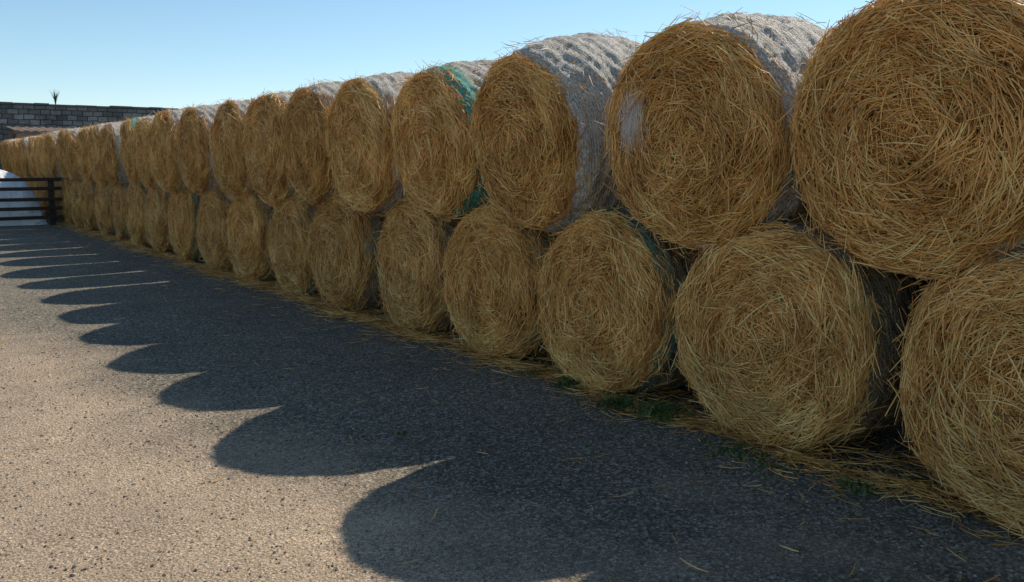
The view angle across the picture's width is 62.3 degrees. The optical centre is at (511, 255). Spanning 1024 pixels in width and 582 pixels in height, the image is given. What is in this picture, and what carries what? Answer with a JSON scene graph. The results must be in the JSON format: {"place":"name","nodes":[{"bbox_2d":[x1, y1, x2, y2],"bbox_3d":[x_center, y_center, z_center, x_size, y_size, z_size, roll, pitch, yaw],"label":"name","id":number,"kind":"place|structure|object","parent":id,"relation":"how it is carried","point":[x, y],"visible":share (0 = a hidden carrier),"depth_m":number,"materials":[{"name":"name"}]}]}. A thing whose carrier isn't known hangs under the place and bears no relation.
{"place":"outdoors","nodes":[
{"label":"outdoors","id":0,"kind":"place"},
{"bbox_2d":[6,126,73,139],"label":"open shed","id":1,"kind":"structure","parent":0,"point":[40,130],"depth_m":36.03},
{"bbox_2d":[0,105,166,169],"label":"stone wall","id":2,"kind":"structure","parent":0,"point":[21,116],"depth_m":40.62,"materials":[{"name":"grey stone"}]},
{"bbox_2d":[49,90,58,103],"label":"plant","id":3,"kind":"object","parent":2,"relation":"on","point":[55,98],"depth_m":40.66,"materials":[{"name":"green plant"}]},
{"bbox_2d":[0,102,177,109],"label":"coping","id":4,"kind":"object","parent":2,"relation":"on","point":[85,106],"visible":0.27,"depth_m":41.32,"materials":[{"name":"grey"}]},
{"bbox_2d":[392,430,407,436],"bbox_3d":[-0.687,1.096,5.241,0.096,0.029,0.122,-5,8,-36],"label":"weed","id":5,"kind":"object","parent":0,"point":[403,432],"visible":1,"depth_m":5.26,"materials":[{"name":"green plant"}]},
{"bbox_2d":[0,0,874,108],"label":"sky","id":6,"kind":"structure","parent":0,"point":[134,53],"materials":[{"name":"blue"}]},
{"bbox_2d":[0,219,1023,581],"bbox_3d":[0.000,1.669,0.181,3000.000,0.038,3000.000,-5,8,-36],"label":"ground","id":7,"kind":"structure","parent":0,"point":[24,267],"depth_m":4.70,"materials":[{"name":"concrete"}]},
{"bbox_2d":[0,169,47,225],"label":"sheeted heap","id":8,"kind":"object","parent":7,"relation":"on","point":[15,194],"visible":0.78,"depth_m":23.35,"materials":[{"name":"white plastic"}]},
{"bbox_2d":[26,176,33,186],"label":"straw bale","id":9,"kind":"object","parent":7,"relation":"on","point":[29,183],"visible":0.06,"depth_m":28.98,"materials":[{"name":"beige"}]},
{"bbox_2d":[11,138,23,177],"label":"straw bale","id":10,"kind":"object","parent":9,"relation":"on","point":[16,160],"visible":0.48,"depth_m":30.13,"materials":[{"name":"beige"}]},
{"bbox_2d":[17,135,40,177],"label":"straw bale","id":11,"kind":"object","parent":9,"relation":"on","point":[22,151],"visible":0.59,"depth_m":28.86,"materials":[{"name":"beige plant"}]},
{"bbox_2d":[0,178,62,224],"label":"timber fence","id":12,"kind":"object","parent":7,"relation":"on","point":[51,199],"visible":0.95,"depth_m":22.98,"materials":[{"name":"black wood"}]},
{"bbox_2d":[31,176,39,202],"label":"straw bale","id":13,"kind":"object","parent":7,"relation":"on","point":[34,184],"visible":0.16,"depth_m":27.83,"materials":[{"name":"beige"}]},
{"bbox_2d":[25,136,38,177],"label":"straw bale","id":14,"kind":"object","parent":13,"relation":"on","point":[32,165],"visible":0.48,"depth_m":27.77,"materials":[{"name":"beige"}]},
{"bbox_2d":[37,177,48,215],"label":"straw bale","id":15,"kind":"object","parent":7,"relation":"on","point":[43,194],"visible":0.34,"depth_m":26.66,"materials":[{"name":"beige"}]},
{"bbox_2d":[32,134,45,177],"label":"straw bale","id":16,"kind":"object","parent":15,"relation":"on","point":[39,168],"visible":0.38,"depth_m":26.71,"materials":[{"name":"beige plant"}]},
{"bbox_2d":[54,178,65,221],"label":"straw bale","id":17,"kind":"object","parent":7,"relation":"on","point":[57,193],"visible":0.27,"depth_m":24.37,"materials":[{"name":"beige"}]},
{"bbox_2d":[43,131,62,181],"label":"straw bale","id":18,"kind":"object","parent":17,"relation":"on","point":[49,153],"visible":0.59,"depth_m":24.12,"materials":[{"name":"beige plant"}]},
{"bbox_2d":[60,178,74,224],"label":"straw bale","id":19,"kind":"object","parent":7,"relation":"on","point":[65,194],"visible":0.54,"depth_m":23.16,"materials":[{"name":"beige"}]},
{"bbox_2d":[54,127,86,178],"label":"straw bale","id":20,"kind":"object","parent":19,"relation":"on","point":[59,151],"visible":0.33,"depth_m":23.19,"materials":[{"name":"beige plant"}]},
{"bbox_2d":[68,179,84,227],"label":"straw bale","id":21,"kind":"object","parent":7,"relation":"on","point":[75,202],"visible":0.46,"depth_m":22.00,"materials":[{"name":"beige"}]},
{"bbox_2d":[62,128,83,183],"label":"straw bale","id":22,"kind":"object","parent":21,"relation":"on","point":[71,163],"visible":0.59,"depth_m":21.79,"materials":[{"name":"beige plant"}]},
{"bbox_2d":[79,181,99,230],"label":"straw bale","id":23,"kind":"object","parent":7,"relation":"on","point":[87,200],"visible":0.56,"depth_m":20.71,"materials":[{"name":"beige"}]},
{"bbox_2d":[73,125,96,182],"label":"straw bale","id":24,"kind":"object","parent":23,"relation":"on","point":[81,153],"visible":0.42,"depth_m":20.67,"materials":[{"name":"beige plant"}]},
{"bbox_2d":[92,181,115,234],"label":"straw bale","id":25,"kind":"object","parent":7,"relation":"on","point":[103,207],"visible":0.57,"depth_m":19.56,"materials":[{"name":"beige"}]},
{"bbox_2d":[85,121,114,185],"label":"straw bale","id":26,"kind":"object","parent":25,"relation":"on","point":[93,158],"visible":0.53,"depth_m":19.42,"materials":[{"name":"beige plant"}]},
{"bbox_2d":[109,183,130,239],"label":"straw bale","id":27,"kind":"object","parent":7,"relation":"on","point":[119,191],"visible":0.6,"depth_m":18.30,"materials":[{"name":"beige plant"}]},
{"bbox_2d":[97,119,129,190],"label":"straw bale","id":28,"kind":"object","parent":27,"relation":"on","point":[114,172],"visible":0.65,"depth_m":18.11,"materials":[{"name":"beige plant"}]},
{"bbox_2d":[123,182,150,245],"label":"straw bale","id":29,"kind":"object","parent":7,"relation":"on","point":[134,208],"visible":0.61,"depth_m":17.07,"materials":[{"name":"beige plant"}]},
{"bbox_2d":[116,115,153,185],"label":"straw bale","id":30,"kind":"object","parent":29,"relation":"on","point":[127,128],"visible":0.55,"depth_m":16.98,"materials":[{"name":"beige plant"}]},
{"bbox_2d":[142,187,173,252],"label":"straw bale","id":31,"kind":"object","parent":7,"relation":"on","point":[156,225],"visible":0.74,"depth_m":15.77,"materials":[{"name":"beige plant"}]},
{"bbox_2d":[129,114,161,190],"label":"straw bale","id":32,"kind":"object","parent":31,"relation":"on","point":[140,139],"visible":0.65,"depth_m":15.64,"materials":[{"name":"beige plant"}]},
{"bbox_2d":[163,186,202,261],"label":"straw bale","id":33,"kind":"object","parent":7,"relation":"on","point":[183,208],"visible":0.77,"depth_m":14.33,"materials":[{"name":"beige plant"}]},
{"bbox_2d":[144,107,187,197],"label":"straw bale","id":34,"kind":"object","parent":33,"relation":"on","point":[165,166],"visible":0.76,"depth_m":14.28,"materials":[{"name":"beige plant"}]},
{"bbox_2d":[192,188,232,271],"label":"straw bale","id":35,"kind":"object","parent":7,"relation":"on","point":[211,218],"visible":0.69,"depth_m":13.16,"materials":[{"name":"beige plant"}]},
{"bbox_2d":[172,101,222,199],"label":"straw bale","id":36,"kind":"object","parent":35,"relation":"on","point":[193,148],"visible":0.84,"depth_m":13.06,"materials":[{"name":"beige plant"}]},
{"bbox_2d":[222,193,277,281],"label":"straw bale","id":37,"kind":"object","parent":7,"relation":"on","point":[248,220],"visible":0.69,"depth_m":11.81,"materials":[{"name":"beige plant"}]},
{"bbox_2d":[207,97,257,204],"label":"straw bale","id":38,"kind":"object","parent":37,"relation":"on","point":[227,157],"visible":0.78,"depth_m":11.82,"materials":[{"name":"beige plant"}]},
{"bbox_2d":[265,194,319,294],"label":"straw bale","id":39,"kind":"object","parent":7,"relation":"on","point":[289,228],"visible":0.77,"depth_m":10.65,"materials":[{"name":"beige plant"}]},
{"bbox_2d":[238,88,296,209],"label":"straw bale","id":40,"kind":"object","parent":39,"relation":"on","point":[263,148],"visible":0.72,"depth_m":10.67,"materials":[{"name":"beige plant"}]},
{"bbox_2d":[304,191,387,313],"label":"straw bale","id":41,"kind":"object","parent":7,"relation":"on","point":[341,256],"visible":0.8,"depth_m":9.40,"materials":[{"name":"beige plant"}]},
{"bbox_2d":[278,78,347,213],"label":"straw bale","id":42,"kind":"object","parent":41,"relation":"on","point":[304,137],"visible":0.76,"depth_m":9.62,"materials":[{"name":"beige plant"}]},
{"bbox_2d":[371,196,464,333],"bbox_3d":[-0.554,0.062,8.791,1.552,1.544,1.531,-4,-23,-34],"label":"straw bale","id":43,"kind":"object","parent":7,"relation":"on","point":[413,245],"visible":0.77,"depth_m":8.26,"materials":[{"name":"beige plant"}]},
{"bbox_2d":[321,70,418,217],"bbox_3d":[-1.112,-1.204,9.055,1.558,1.542,1.556,-11,9,-37],"label":"straw bale","id":44,"kind":"object","parent":43,"relation":"on","point":[365,173],"visible":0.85,"depth_m":8.52,"materials":[{"name":"beige plant"}]},
{"bbox_2d":[387,57,495,224],"bbox_3d":[-0.273,-1.097,8.025,1.556,1.551,1.541,-13,45,-35],"label":"straw bale","id":45,"kind":"object","parent":43,"relation":"on","point":[434,157],"visible":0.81,"depth_m":7.49,"materials":[{"name":"beige plant"}]},
{"bbox_2d":[435,199,557,360],"bbox_3d":[0.254,0.187,7.696,1.577,1.531,1.528,-5,-37,-40],"label":"straw bale","id":46,"kind":"object","parent":7,"relation":"on","point":[490,291],"visible":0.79,"depth_m":7.15,"materials":[{"name":"beige plant"}]},
{"bbox_2d":[466,28,648,240],"bbox_3d":[0.548,-0.985,6.872,1.570,1.638,1.632,-15,44,-32],"label":"straw bale","id":47,"kind":"object","parent":46,"relation":"on","point":[539,147],"visible":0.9,"depth_m":6.28,"materials":[{"name":"beige plant"}]},
{"bbox_2d":[1,222,1023,581],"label":"fallen straw","id":48,"kind":"object","parent":7,"relation":"on","point":[799,456],"visible":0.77,"depth_m":5.65,"materials":[{"name":"yellow plant"}]},
{"bbox_2d":[519,369,541,376],"bbox_3d":[0.157,0.923,6.755,0.190,0.045,0.148,-2,7,-18],"label":"weed","id":49,"kind":"object","parent":7,"relation":"on","point":[528,371],"visible":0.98,"depth_m":6.75,"materials":[{"name":"green plant"}]},
{"bbox_2d":[547,375,580,393],"bbox_3d":[0.433,0.945,6.345,0.314,0.090,0.248,-5,8,-36],"label":"weed","id":50,"kind":"object","parent":7,"relation":"on","point":[568,380],"visible":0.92,"depth_m":6.33,"materials":[{"name":"green plant"}]},
{"bbox_2d":[573,391,646,413],"bbox_3d":[0.707,0.997,5.819,0.500,0.101,0.292,4,7,31],"label":"weed","id":51,"kind":"object","parent":7,"relation":"on","point":[622,404],"visible":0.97,"depth_m":5.81,"materials":[{"name":"green plant"}]},
{"bbox_2d":[531,204,706,399],"bbox_3d":[1.061,0.314,6.531,1.511,1.496,1.510,-5,15,-38],"label":"straw bale","id":52,"kind":"object","parent":7,"relation":"on","point":[610,280],"visible":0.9,"depth_m":5.99,"materials":[{"name":"beige plant"}]},
{"bbox_2d":[624,396,694,424],"bbox_3d":[0.989,1.014,5.590,0.405,0.116,0.432,-5,8,-36],"label":"weed","id":53,"kind":"object","parent":7,"relation":"on","point":[660,411],"visible":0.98,"depth_m":5.58,"materials":[{"name":"green plant"}]},
{"bbox_2d":[698,435,767,467],"bbox_3d":[1.261,1.120,4.943,0.434,0.046,0.434,4,7,33],"label":"weed","id":54,"kind":"object","parent":7,"relation":"on","point":[735,447],"visible":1,"depth_m":4.92,"materials":[{"name":"green plant"}]},
{"bbox_2d":[737,448,814,480],"bbox_3d":[1.436,1.149,4.712,0.291,0.038,0.435,-1,6,-13],"label":"weed","id":55,"kind":"object","parent":7,"relation":"on","point":[755,470],"visible":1,"depth_m":4.69,"materials":[{"name":"green plant"}]},
{"bbox_2d":[665,213,937,453],"bbox_3d":[1.930,0.435,5.362,1.533,1.528,1.519,-5,31,-41],"label":"straw bale","id":56,"kind":"object","parent":7,"relation":"on","point":[788,332],"visible":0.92,"depth_m":4.81,"materials":[{"name":"beige plant"}]},
{"bbox_2d":[595,5,832,261],"bbox_3d":[1.547,-0.811,5.646,1.591,1.614,1.611,-10,11,-39],"label":"straw bale","id":57,"kind":"object","parent":56,"relation":"on","point":[698,110],"visible":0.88,"depth_m":5.09,"materials":[{"name":"beige plant"}]},
{"bbox_2d":[774,0,1023,293],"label":"straw bale","id":58,"kind":"object","parent":56,"relation":"on","point":[907,143],"visible":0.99,"depth_m":4.00,"materials":[{"name":"beige plant"}]},
{"bbox_2d":[836,477,894,501],"bbox_3d":[1.786,1.189,4.313,0.269,0.045,0.284,1,6,11],"label":"weed","id":59,"kind":"object","parent":7,"relation":"on","point":[841,482],"visible":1,"depth_m":4.36,"materials":[{"name":"green plant"}]},
{"bbox_2d":[884,241,1023,540],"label":"straw bale","id":60,"kind":"object","parent":7,"relation":"on","point":[961,396],"visible":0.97,"depth_m":3.90,"materials":[{"name":"beige plant"}]},
{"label":"straw bale","id":61,"kind":"object","parent":7,"relation":"on","visible":0},
{"bbox_2d":[38,132,50,177],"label":"straw bale","id":62,"kind":"object","parent":61,"relation":"on","point":[41,147],"visible":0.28,"depth_m":25.45,"materials":[{"name":"beige plant"}]},
{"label":"straw bale","id":63,"kind":"object","parent":7,"relation":"on","visible":0},
{"bbox_2d":[7,139,17,175],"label":"straw bale","id":64,"kind":"object","parent":63,"relation":"on","point":[10,148],"visible":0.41,"depth_m":31.44,"materials":[{"name":"beige"}]},
{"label":"straw bale","id":65,"kind":"object","parent":7,"relation":"on","visible":0},
{"bbox_2d":[2,139,15,173],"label":"straw bale","id":66,"kind":"object","parent":65,"relation":"on","point":[7,162],"visible":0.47,"depth_m":32.48,"materials":[{"name":"beige"}]},
{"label":"straw bale","id":67,"kind":"object","parent":7,"relation":"on","visible":0},
{"bbox_2d":[0,139,10,170],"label":"straw bale","id":68,"kind":"object","parent":67,"relation":"on","point":[1,155],"visible":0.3,"depth_m":33.90,"materials":[{"name":"beige plant"}]}
]}

